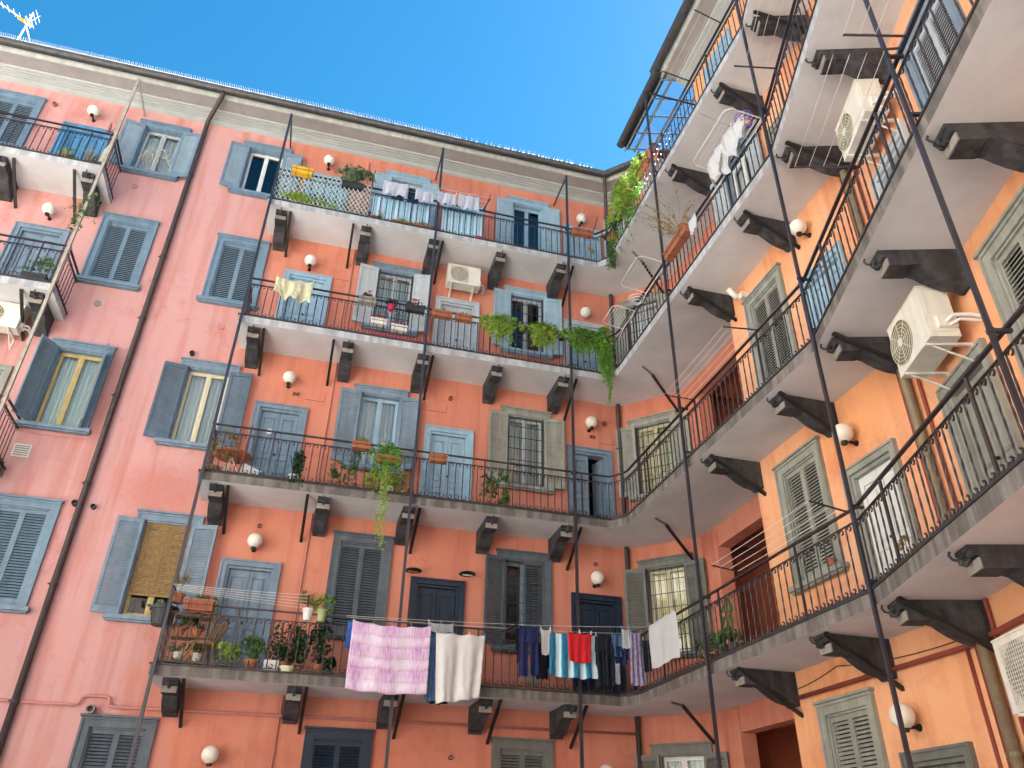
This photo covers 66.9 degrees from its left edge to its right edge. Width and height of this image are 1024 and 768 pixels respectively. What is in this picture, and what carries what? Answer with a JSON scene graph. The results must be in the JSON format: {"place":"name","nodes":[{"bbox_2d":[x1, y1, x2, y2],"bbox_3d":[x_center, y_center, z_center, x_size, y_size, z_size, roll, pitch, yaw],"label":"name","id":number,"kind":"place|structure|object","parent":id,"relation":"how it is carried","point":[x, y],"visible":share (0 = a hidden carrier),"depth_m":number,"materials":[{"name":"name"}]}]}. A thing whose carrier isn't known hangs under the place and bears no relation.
{"place":"outdoors","nodes":[
{"label":"outdoors","id":0,"kind":"place"},
{"bbox_2d":[0,0,694,169],"label":"sky","id":1,"kind":"structure","parent":0,"point":[564,80],"materials":[{"name":"blue"}]},
{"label":"ground","id":2,"kind":"structure","parent":0,"visible":0},
{"bbox_2d":[0,0,1023,767],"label":"apartment building","id":3,"kind":"structure","parent":2,"relation":"on","point":[742,446],"depth_m":14.58,"materials":[{"name":"paint"}]},
{"bbox_2d":[0,301,31,349],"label":"air conditioner","id":4,"kind":"object","parent":3,"relation":"attached to","point":[11,324],"visible":0.94,"depth_m":15.33,"materials":[{"name":"white paint"}]},
{"bbox_2d":[0,88,47,147],"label":"window","id":5,"kind":"structure","parent":3,"relation":"in","point":[14,102],"depth_m":18.44,"materials":[{"name":"blue paint"}]},
{"bbox_2d":[0,493,64,614],"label":"window","id":6,"kind":"structure","parent":3,"relation":"in","point":[27,523],"depth_m":13.72,"materials":[{"name":"blue paint"}]},
{"bbox_2d":[0,221,70,279],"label":"door","id":7,"kind":"structure","parent":3,"relation":"in","point":[21,229],"depth_m":16.73,"materials":[{"name":"paint"}]},
{"bbox_2d":[21,256,56,279],"bbox_3d":[-9.393,-2.278,15.406,0.631,0.673,0.293,9,-33,-12],"label":"planter box","id":8,"kind":"object","parent":3,"relation":"on","point":[33,275],"visible":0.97,"depth_m":15.36,"materials":[{"name":"plastic"}]},
{"bbox_2d":[11,334,116,435],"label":"window","id":9,"kind":"structure","parent":3,"relation":"in","point":[61,387],"depth_m":15.31,"materials":[{"name":"blue wood"}]},
{"bbox_2d":[49,121,112,161],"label":"door","id":10,"kind":"structure","parent":3,"relation":"in","point":[63,135],"depth_m":18.47,"materials":[{"name":"blue paint"}]},
{"bbox_2d":[0,90,225,755],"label":"downpipe","id":11,"kind":"object","parent":3,"relation":"attached to","point":[15,698],"visible":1,"depth_m":14.62,"materials":[{"name":"metal"}]},
{"bbox_2d":[67,713,160,767],"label":"window","id":12,"kind":"structure","parent":3,"relation":"in","point":[101,740],"depth_m":12.56,"materials":[{"name":"wood"}]},
{"bbox_2d":[74,211,160,291],"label":"window","id":13,"kind":"structure","parent":3,"relation":"in","point":[117,256],"depth_m":17.20,"materials":[{"name":"blue paint"}]},
{"bbox_2d":[90,508,217,626],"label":"window","id":14,"kind":"structure","parent":3,"relation":"in","point":[152,554],"depth_m":14.10,"materials":[{"name":"blue wood"}]},
{"bbox_2d":[109,118,201,182],"bbox_3d":[-8.636,-5.649,18.921,1.760,1.800,0.405,9,-33,-12],"label":"window","id":15,"kind":"structure","parent":3,"relation":"in","point":[143,154],"depth_m":18.90,"materials":[{"name":"paint"}]},
{"bbox_2d":[147,599,178,627],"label":"potted plant","id":16,"kind":"object","parent":3,"relation":"on","point":[158,610],"visible":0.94,"depth_m":12.99,"materials":[{"name":"grey plant"}]},
{"bbox_2d":[163,606,215,665],"bbox_3d":[-5.443,4.312,13.108,0.630,1.000,0.300,9,-33,-12],"label":"plant shelf","id":17,"kind":"object","parent":3,"relation":"on","point":[172,636],"visible":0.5,"depth_m":13.10,"materials":[{"name":"wood"}]},
{"bbox_2d":[143,357,252,451],"bbox_3d":[-6.369,0.449,15.904,1.760,2.030,0.405,9,-33,-12],"label":"window","id":18,"kind":"structure","parent":3,"relation":"in","point":[195,386],"depth_m":15.89,"materials":[{"name":"blue wood"}]},
{"bbox_2d":[183,594,215,613],"bbox_3d":[-5.189,3.649,12.902,0.495,0.290,0.260,9,-33,-12],"label":"planter box","id":19,"kind":"object","parent":3,"relation":"attached to","point":[203,604],"visible":1,"depth_m":12.80,"materials":[{"name":"ceramic"}]},
{"bbox_2d":[172,616,229,665],"bbox_3d":[-5.179,4.349,12.962,0.780,0.827,0.594,9,-33,-12],"label":"chair","id":20,"kind":"object","parent":3,"relation":"on","point":[199,643],"visible":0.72,"depth_m":12.91,"materials":[{"name":"brown wood"}]},
{"bbox_2d":[214,641,243,666],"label":"potted plant","id":21,"kind":"object","parent":3,"relation":"on","point":[226,650],"visible":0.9,"depth_m":12.82,"materials":[{"name":"green plant"}]},
{"bbox_2d":[213,447,251,470],"bbox_3d":[-5.355,1.595,14.713,0.720,0.566,0.713,9,-33,-12],"label":"round table","id":22,"kind":"object","parent":3,"relation":"on","point":[234,450],"visible":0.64,"depth_m":14.78,"materials":[{"name":"wood"}]},
{"bbox_2d":[196,232,270,311],"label":"window","id":23,"kind":"structure","parent":3,"relation":"in","point":[228,274],"depth_m":17.74,"materials":[{"name":"blue paint"}]},
{"bbox_2d":[201,557,281,669],"bbox_3d":[-4.903,4.249,14.021,1.080,2.138,0.200,9,-33,-12],"label":"door","id":24,"kind":"structure","parent":3,"relation":"in","point":[233,573],"depth_m":14.23,"materials":[{"name":"paint"}]},
{"bbox_2d":[239,634,268,668],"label":"potted plant","id":25,"kind":"object","parent":3,"relation":"on","point":[254,651],"visible":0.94,"depth_m":12.91,"materials":[{"name":"green plant"}]},
{"bbox_2d":[219,140,302,199],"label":"window","id":26,"kind":"structure","parent":3,"relation":"in","point":[243,174],"depth_m":19.54,"materials":[{"name":"blue paint"}]},
{"bbox_2d":[241,400,308,477],"bbox_3d":[-4.863,1.373,15.794,1.080,2.138,0.200,9,-33,-12],"label":"door","id":27,"kind":"structure","parent":3,"relation":"in","point":[266,415],"depth_m":16.00,"materials":[{"name":"paint"}]},
{"bbox_2d":[269,621,303,670],"bbox_3d":[-3.853,4.468,13.172,0.567,0.859,0.336,9,-33,-12],"label":"potted plant","id":28,"kind":"object","parent":3,"relation":"on","point":[282,651],"visible":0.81,"depth_m":13.14,"materials":[{"name":"green plant"}]},
{"bbox_2d":[273,274,313,303],"bbox_3d":[-4.665,-1.997,16.545,0.783,0.642,0.204,9,-33,-12],"label":"yellow cloth","id":29,"kind":"object","parent":3,"relation":"hanging from","point":[299,292],"visible":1,"depth_m":16.54,"materials":[{"name":"yellow fabric"}]},
{"bbox_2d":[1,33,591,167],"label":"bird spikes","id":30,"kind":"object","parent":3,"relation":"on","point":[248,89],"visible":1,"depth_m":19.32,"materials":[{"name":"silver metal"}]},
{"bbox_2d":[290,627,309,671],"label":"potted plant","id":31,"kind":"object","parent":3,"relation":"on","point":[301,648],"visible":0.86,"depth_m":13.15,"materials":[{"name":"green plant"}]},
{"bbox_2d":[274,268,331,325],"bbox_3d":[-4.792,-1.641,17.662,1.080,2.148,0.200,9,-33,-12],"label":"door","id":32,"kind":"structure","parent":3,"relation":"in","point":[323,282],"depth_m":17.84,"materials":[{"name":"blue paint"}]},
{"bbox_2d":[0,694,635,734],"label":"gas pipe","id":33,"kind":"object","parent":3,"relation":"attached to","point":[280,715],"visible":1,"depth_m":13.31,"materials":[{"name":"metal"}]},
{"bbox_2d":[270,162,369,767],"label":"conduit","id":34,"kind":"object","parent":3,"relation":"attached to","point":[312,513],"visible":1,"depth_m":15.25,"materials":[{"name":"grey metal"}]},
{"bbox_2d":[308,614,332,673],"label":"potted plant","id":35,"kind":"object","parent":3,"relation":"on","point":[321,638],"visible":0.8,"depth_m":13.34,"materials":[{"name":"green plant"}]},
{"bbox_2d":[274,168,371,215],"bbox_3d":[-4.420,-4.521,18.238,2.156,1.004,0.032,9,-33,-12],"label":"lattice screen","id":36,"kind":"object","parent":3,"relation":"on","point":[323,192],"visible":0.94,"depth_m":18.23,"materials":[{"name":"white wood"}]},
{"bbox_2d":[309,592,336,622],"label":"potted plant","id":37,"kind":"object","parent":3,"relation":"on","point":[321,614],"visible":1,"depth_m":13.41,"materials":[{"name":"green plant"}]},
{"bbox_2d":[302,172,347,210],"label":"door","id":38,"kind":"structure","parent":3,"relation":"in","point":[318,174],"depth_m":19.72,"materials":[{"name":"blue paint"}]},
{"bbox_2d":[300,726,374,767],"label":"window","id":39,"kind":"structure","parent":3,"relation":"in","point":[323,747],"depth_m":13.35,"materials":[{"name":"blue paint"}]},
{"bbox_2d":[333,163,375,192],"bbox_3d":[-3.768,-4.963,18.703,0.902,0.754,0.782,-4,-32,8],"label":"planter box","id":40,"kind":"object","parent":3,"relation":"hanging from","point":[355,177],"visible":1,"depth_m":18.55,"materials":[{"name":"plastic"}]},
{"bbox_2d":[315,530,394,639],"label":"window","id":41,"kind":"structure","parent":3,"relation":"in","point":[359,569],"depth_m":14.94,"materials":[{"name":"wood"}]},
{"bbox_2d":[330,383,421,474],"bbox_3d":[-2.903,0.993,16.667,1.760,2.030,0.405,9,-33,-12],"label":"window","id":42,"kind":"structure","parent":3,"relation":"in","point":[377,414],"depth_m":16.76,"materials":[{"name":"blue paint"}]},
{"bbox_2d":[368,440,404,549],"bbox_3d":[-2.472,2.052,14.721,0.801,2.273,0.422,9,-33,-12],"label":"hanging plant","id":43,"kind":"object","parent":3,"relation":"hanging from","point":[385,460],"visible":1,"depth_m":14.90,"materials":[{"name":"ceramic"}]},
{"bbox_2d":[352,261,432,337],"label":"window","id":44,"kind":"structure","parent":3,"relation":"in","point":[386,281],"depth_m":18.58,"materials":[{"name":"paint"}]},
{"bbox_2d":[371,194,431,225],"bbox_3d":[-2.652,-4.148,18.666,1.401,0.841,0.064,9,-33,-12],"label":"striped cloth","id":45,"kind":"object","parent":3,"relation":"attached to","point":[420,215],"visible":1,"depth_m":18.69,"materials":[{"name":"fabric"}]},
{"bbox_2d":[369,169,438,226],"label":"window","id":46,"kind":"structure","parent":3,"relation":"in","point":[396,175],"depth_m":20.48,"materials":[{"name":"paint"}]},
{"bbox_2d":[341,615,514,632],"bbox_3d":[-1.462,4.198,13.622,3.022,0.126,0.447,9,-33,-12],"label":"washing line","id":47,"kind":"object","parent":3,"relation":"attached to","point":[432,623],"visible":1,"depth_m":13.53,"materials":[{"name":"metal"}]},
{"bbox_2d":[345,618,430,694],"bbox_3d":[-2.055,4.570,12.993,1.345,1.195,0.101,9,-33,-12],"label":"quilt","id":48,"kind":"object","parent":47,"relation":"hanging from","point":[389,660],"visible":1,"depth_m":12.95,"materials":[{"name":"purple fabric"}]},
{"bbox_2d":[424,633,435,700],"bbox_3d":[-1.350,4.803,13.198,0.222,1.130,0.070,7,-32,-9],"label":"denim cloth","id":49,"kind":"object","parent":47,"relation":"hanging from","point":[429,695],"visible":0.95,"depth_m":13.15,"materials":[{"name":"blue fabric"}]},
{"bbox_2d":[435,629,485,703],"bbox_3d":[-0.901,4.828,13.214,0.880,1.200,0.116,9,-33,-12],"label":"bed sheet","id":50,"kind":"object","parent":47,"relation":"hanging from","point":[459,660],"visible":1,"depth_m":13.21,"materials":[{"name":"white fabric"}]},
{"bbox_2d":[407,576,465,634],"bbox_3d":[-1.486,4.785,14.773,1.080,2.138,0.200,9,-33,-12],"label":"door","id":51,"kind":"structure","parent":3,"relation":"in","point":[435,599],"depth_m":15.11,"materials":[{"name":"blue paint"}]},
{"bbox_2d":[419,424,473,500],"bbox_3d":[-1.407,1.915,16.554,1.080,2.138,0.200,9,-33,-12],"label":"door","id":52,"kind":"structure","parent":3,"relation":"in","point":[438,439],"depth_m":16.71,"materials":[{"name":"blue paint"}]},
{"bbox_2d":[432,295,479,350],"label":"door","id":53,"kind":"structure","parent":3,"relation":"in","point":[451,304],"depth_m":18.61,"materials":[{"name":"paint"}]},
{"bbox_2d":[441,206,483,236],"bbox_3d":[-1.208,-3.922,18.986,1.050,0.839,0.061,9,-33,-12],"label":"striped cloth","id":54,"kind":"object","parent":3,"relation":"attached to","point":[463,222],"visible":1,"depth_m":18.99,"materials":[{"name":"blue fabric"}]},
{"bbox_2d":[445,263,484,301],"bbox_3d":[-1.125,-2.424,18.987,0.997,0.818,0.466,9,-33,-12],"label":"air conditioner","id":55,"kind":"object","parent":3,"relation":"attached to","point":[463,278],"visible":1,"depth_m":18.85,"materials":[{"name":"white paint"}]},
{"bbox_2d":[479,470,510,504],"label":"potted plant","id":56,"kind":"object","parent":3,"relation":"on","point":[493,497],"visible":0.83,"depth_m":15.64,"materials":[{"name":"green plant"}]},
{"bbox_2d":[477,312,526,344],"bbox_3d":[-0.206,-1.179,17.373,1.072,0.911,1.052,-15,-35,24],"label":"trailing plant","id":57,"kind":"object","parent":3,"relation":"hanging from","point":[499,324],"visible":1,"depth_m":17.32,"materials":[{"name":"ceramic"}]},
{"bbox_2d":[483,548,552,654],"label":"window","id":58,"kind":"structure","parent":3,"relation":"in","point":[522,583],"depth_m":15.66,"materials":[{"name":"paint"}]},
{"bbox_2d":[491,736,554,767],"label":"window","id":59,"kind":"structure","parent":3,"relation":"in","point":[506,752],"depth_m":14.08,"materials":[{"name":"green paint"}]},
{"bbox_2d":[487,405,564,494],"bbox_3d":[0.282,1.492,17.368,1.760,2.030,0.405,9,-33,-12],"label":"window","id":60,"kind":"structure","parent":3,"relation":"in","point":[518,435],"depth_m":17.38,"materials":[{"name":"paint"}]},
{"bbox_2d":[492,285,562,359],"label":"window","id":61,"kind":"structure","parent":3,"relation":"in","point":[551,309],"depth_m":19.37,"materials":[{"name":"paint"}]},
{"bbox_2d":[496,195,559,253],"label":"window","id":62,"kind":"structure","parent":3,"relation":"in","point":[507,206],"depth_m":21.08,"materials":[{"name":"blue paint"}]},
{"bbox_2d":[522,318,565,351],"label":"trailing plant","id":63,"kind":"object","parent":3,"relation":"attached to","point":[544,332],"visible":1,"depth_m":17.51,"materials":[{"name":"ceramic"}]},
{"bbox_2d":[509,624,647,634],"bbox_3d":[1.198,4.535,14.211,2.498,0.146,0.681,5,-32,-6],"label":"washing line","id":64,"kind":"object","parent":3,"relation":"attached to","point":[581,626],"visible":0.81,"depth_m":14.05,"materials":[{"name":"metal"}]},
{"bbox_2d":[519,625,538,676],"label":"trousers","id":65,"kind":"object","parent":64,"relation":"hanging from","point":[530,634],"visible":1,"depth_m":13.65,"materials":[{"name":"blue fabric"}]},
{"bbox_2d":[549,630,597,679],"bbox_3d":[1.098,4.827,13.832,0.902,0.818,0.126,7,-32,-10],"label":"beach towel","id":66,"kind":"object","parent":64,"relation":"hanging from","point":[562,665],"visible":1,"depth_m":13.75,"materials":[{"name":"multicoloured fabric"}]},
{"bbox_2d":[567,629,591,663],"bbox_3d":[1.207,4.689,13.853,0.460,0.578,0.063,9,-33,-12],"label":"red towel","id":67,"kind":"object","parent":64,"relation":"hanging from","point":[579,645],"visible":1,"depth_m":13.84,"materials":[{"name":"fabric"}]},
{"bbox_2d":[595,634,614,688],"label":"trousers","id":68,"kind":"object","parent":64,"relation":"hanging from","point":[602,643],"visible":1,"depth_m":13.91,"materials":[{"name":"black fabric"}]},
{"bbox_2d":[629,629,646,685],"bbox_3d":[2.235,4.899,13.892,0.290,0.978,0.113,9,-33,-12],"label":"towel","id":69,"kind":"object","parent":64,"relation":"hanging from","point":[638,675],"visible":1,"depth_m":13.85,"materials":[{"name":"fabric"}]},
{"bbox_2d":[649,607,679,668],"bbox_3d":[2.439,4.105,12.467,0.047,0.760,1.026,9,-33,-12],"label":"white sheet","id":70,"kind":"object","parent":64,"relation":"hanging from","point":[664,640],"visible":1,"depth_m":12.44,"materials":[{"name":"fabric"}]},
{"bbox_2d":[556,326,604,357],"bbox_3d":[1.627,-0.910,17.783,1.039,0.916,0.972,-14,-35,22],"label":"trailing plant","id":71,"kind":"object","parent":3,"relation":"hanging from","point":[581,338],"visible":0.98,"depth_m":17.71,"materials":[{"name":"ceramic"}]},
{"bbox_2d":[562,223,600,260],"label":"door","id":72,"kind":"structure","parent":3,"relation":"in","point":[587,241],"depth_m":21.07,"materials":[{"name":"blue paint"}]},
{"bbox_2d":[563,318,603,370],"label":"door","id":73,"kind":"structure","parent":3,"relation":"in","point":[575,323],"depth_m":19.19,"materials":[{"name":"paint"}]},
{"bbox_2d":[566,444,615,517],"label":"door","id":74,"kind":"structure","parent":3,"relation":"in","point":[604,466],"depth_m":17.53,"materials":[{"name":"paint"}]},
{"bbox_2d":[571,592,625,694],"bbox_3d":[1.700,5.284,15.474,1.080,2.138,0.200,9,-33,-12],"label":"door","id":75,"kind":"structure","parent":3,"relation":"in","point":[604,612],"depth_m":15.80,"materials":[{"name":"blue paint"}]},
{"bbox_2d":[590,326,616,408],"bbox_3d":[2.080,-0.379,17.553,0.724,2.336,0.475,9,-33,-12],"label":"trailing plant","id":76,"kind":"object","parent":3,"relation":"hanging from","point":[605,356],"visible":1,"depth_m":17.62,"materials":[{"name":"plant"}]},
{"bbox_2d":[607,173,635,220],"bbox_3d":[2.646,-4.452,18.607,0.580,1.158,1.222,9,-33,-12],"label":"planter box","id":77,"kind":"object","parent":3,"relation":"hanging from","point":[620,197],"visible":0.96,"depth_m":18.44,"materials":[{"name":"ceramic"}]},
{"bbox_2d":[602,176,642,767],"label":"downpipe","id":78,"kind":"object","parent":3,"relation":"attached to","point":[637,718],"visible":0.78,"depth_m":17.69,"materials":[{"name":"metal"}]},
{"bbox_2d":[607,180,645,252],"bbox_3d":[2.720,-3.797,18.361,0.365,1.207,2.199,9,-33,-12],"label":"creeper","id":79,"kind":"object","parent":3,"relation":"attached to","point":[631,209],"visible":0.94,"depth_m":18.12,"materials":[{"name":"green plant"}]},
{"bbox_2d":[626,152,650,186],"bbox_3d":[2.909,-5.006,18.130,0.481,0.600,0.968,9,-33,-12],"label":"planter box","id":80,"kind":"object","parent":3,"relation":"hanging from","point":[638,168],"visible":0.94,"depth_m":17.95,"materials":[{"name":"ceramic"}]},
{"bbox_2d":[608,289,668,364],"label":"window","id":81,"kind":"structure","parent":3,"relation":"in","point":[627,304],"depth_m":19.64,"materials":[{"name":"white paint"}]},
{"bbox_2d":[615,409,690,502],"bbox_3d":[3.259,1.635,17.500,1.760,2.030,0.405,-16,-36,26],"label":"window","id":82,"kind":"structure","parent":3,"relation":"in","point":[640,432],"depth_m":17.68,"materials":[{"name":"beige wood"}]},
{"bbox_2d":[623,552,712,659],"bbox_3d":[3.186,4.513,15.692,1.745,2.050,0.458,-16,-36,26],"label":"window","id":83,"kind":"structure","parent":3,"relation":"in","point":[665,583],"depth_m":15.88,"materials":[{"name":"beige wood"}]},
{"bbox_2d":[663,222,689,261],"bbox_3d":[3.240,-2.744,15.185,0.280,0.296,1.052,9,-33,-12],"label":"planter box","id":84,"kind":"object","parent":3,"relation":"hanging from","point":[680,238],"visible":0.98,"depth_m":15.03,"materials":[{"name":"ceramic"}]},
{"bbox_2d":[636,181,701,237],"bbox_3d":[3.168,-3.247,15.371,1.266,0.859,1.396,9,-33,-12],"label":"dry bush","id":85,"kind":"object","parent":84,"relation":"in","point":[670,227],"visible":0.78,"depth_m":15.33,"materials":[{"name":"brown plant"}]},
{"bbox_2d":[635,741,728,767],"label":"window","id":86,"kind":"structure","parent":3,"relation":"in","point":[700,754],"depth_m":14.27,"materials":[{"name":"white paint"}]},
{"bbox_2d":[702,27,731,86],"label":"window","id":87,"kind":"structure","parent":3,"relation":"in","point":[727,30],"depth_m":17.22,"materials":[{"name":"blue paint"}]},
{"bbox_2d":[693,108,760,184],"bbox_3d":[3.596,-3.941,13.001,0.638,0.423,1.268,9,-33,-12],"label":"drying rack","id":88,"kind":"object","parent":3,"relation":"attached to","point":[757,125],"visible":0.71,"depth_m":12.89,"materials":[{"name":"white metal"}]},
{"bbox_2d":[714,122,738,174],"bbox_3d":[3.574,-3.862,12.865,0.180,0.781,0.538,9,-33,-12],"label":"towel","id":89,"kind":"object","parent":88,"relation":"hanging from","point":[728,147],"visible":0.98,"depth_m":12.86,"materials":[{"name":"white fabric"}]},
{"bbox_2d":[714,599,744,651],"bbox_3d":[3.212,3.673,11.648,0.515,0.854,0.540,-21,-38,31],"label":"potted plant","id":90,"kind":"object","parent":3,"relation":"on","point":[723,631],"visible":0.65,"depth_m":11.62,"materials":[{"name":"green plant"}]},
{"bbox_2d":[710,121,762,226],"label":"window","id":91,"kind":"structure","parent":3,"relation":"in","point":[752,148],"depth_m":15.59,"materials":[{"name":"white paint"}]},
{"bbox_2d":[741,262,797,391],"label":"window","id":92,"kind":"structure","parent":3,"relation":"in","point":[766,296],"depth_m":13.48,"materials":[{"name":"green paint"}]},
{"bbox_2d":[711,500,846,573],"bbox_3d":[3.414,2.053,10.125,0.524,0.106,2.443,9,-33,-12],"label":"washing line","id":93,"kind":"object","parent":3,"relation":"attached to","point":[817,503],"visible":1,"depth_m":9.88,"materials":[{"name":"metal"}]},
{"bbox_2d":[771,435,849,595],"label":"window","id":94,"kind":"structure","parent":3,"relation":"in","point":[801,477],"depth_m":11.58,"materials":[{"name":"green paint"}]},
{"bbox_2d":[797,240,846,336],"bbox_3d":[4.869,-0.986,11.655,0.200,2.138,1.080,9,-33,-12],"label":"door","id":95,"kind":"structure","parent":3,"relation":"in","point":[840,249],"depth_m":12.09,"materials":[{"name":"blue paint"}]},
{"bbox_2d":[832,423,858,446],"bbox_3d":[4.606,0.701,10.732,0.339,0.315,0.280,11,-32,-11],"label":"wall lamp","id":96,"kind":"object","parent":3,"relation":"attached to","point":[845,432],"visible":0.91,"depth_m":10.63,"materials":[{"name":"white glass"}]},
{"bbox_2d":[795,47,902,167],"bbox_3d":[3.610,-2.952,8.435,0.626,0.126,1.642,-1,-32,3],"label":"washing line","id":97,"kind":"object","parent":3,"relation":"attached to","point":[849,53],"visible":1,"depth_m":8.28,"materials":[{"name":"metal"}]},
{"bbox_2d":[812,687,889,767],"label":"window","id":98,"kind":"structure","parent":3,"relation":"in","point":[851,734],"depth_m":9.96,"materials":[{"name":"green paint"}]},
{"bbox_2d":[835,79,904,166],"bbox_3d":[4.768,-3.484,10.310,0.494,0.898,1.038,-1,-32,3],"label":"air conditioner","id":99,"kind":"object","parent":3,"relation":"attached to","point":[854,105],"visible":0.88,"depth_m":10.27,"materials":[{"name":"white paint"}]},
{"bbox_2d":[840,438,921,585],"bbox_3d":[4.810,1.887,9.878,0.200,2.138,1.080,9,-33,-12],"label":"door","id":100,"kind":"structure","parent":3,"relation":"in","point":[863,472],"depth_m":10.11,"materials":[{"name":"green paint"}]},
{"bbox_2d":[870,120,909,203],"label":"door","id":101,"kind":"structure","parent":3,"relation":"in","point":[904,131],"depth_m":10.25,"materials":[{"name":"paint"}]},
{"bbox_2d":[800,42,1010,767],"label":"riser pipe","id":102,"kind":"object","parent":3,"relation":"attached to","point":[993,710],"depth_m":9.12,"materials":[{"name":"metal"}]},
{"bbox_2d":[889,703,921,732],"bbox_3d":[4.510,3.830,8.908,0.339,0.315,0.280,8,-32,-13],"label":"wall lamp","id":103,"kind":"object","parent":3,"relation":"attached to","point":[908,716],"visible":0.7,"depth_m":8.83,"materials":[{"name":"white glass"}]},
{"bbox_2d":[795,614,1023,700],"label":"gas pipe","id":104,"kind":"object","parent":3,"relation":"attached to","point":[1004,627],"visible":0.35,"depth_m":8.91,"materials":[{"name":"orange metal"}]},
{"bbox_2d":[800,34,1023,767],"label":"downpipe","id":105,"kind":"object","parent":3,"relation":"attached to","point":[1014,754],"visible":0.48,"depth_m":7.95,"materials":[{"name":"grey metal"}]},
{"bbox_2d":[805,10,1023,735],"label":"riser pipe","id":106,"kind":"object","parent":3,"relation":"attached to","point":[984,599],"depth_m":8.90,"materials":[{"name":"metal"}]},
{"bbox_2d":[895,0,966,111],"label":"window","id":107,"kind":"structure","parent":3,"relation":"in","point":[952,11],"depth_m":9.24,"materials":[{"name":"paint"}]},
{"bbox_2d":[887,286,981,389],"bbox_3d":[4.705,-0.513,8.632,0.514,0.938,1.048,-1,-32,3],"label":"air conditioner","id":108,"kind":"object","parent":3,"relation":"attached to","point":[924,332],"visible":0.96,"depth_m":8.55,"materials":[{"name":"white paint"}]},
{"bbox_2d":[898,741,979,767],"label":"window shutter","id":109,"kind":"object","parent":3,"relation":"in","point":[963,754],"depth_m":8.46,"materials":[{"name":"grey paint"}]},
{"bbox_2d":[935,338,1023,498],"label":"door","id":110,"kind":"structure","parent":3,"relation":"in","point":[980,343],"depth_m":8.26,"materials":[{"name":"green paint"}]},
{"bbox_2d":[965,649,1002,767],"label":"riser pipe","id":111,"kind":"object","parent":3,"relation":"attached to","point":[985,712],"visible":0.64,"depth_m":8.07,"materials":[{"name":"orange metal"}]},
{"bbox_2d":[972,183,1023,377],"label":"window","id":112,"kind":"structure","parent":3,"relation":"in","point":[1000,257],"depth_m":7.65,"materials":[{"name":"green paint"}]},
{"bbox_2d":[990,624,1023,716],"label":"air conditioner","id":113,"kind":"object","parent":3,"relation":"attached to","point":[1008,647],"visible":1,"depth_m":6.85,"materials":[{"name":"white paint"}]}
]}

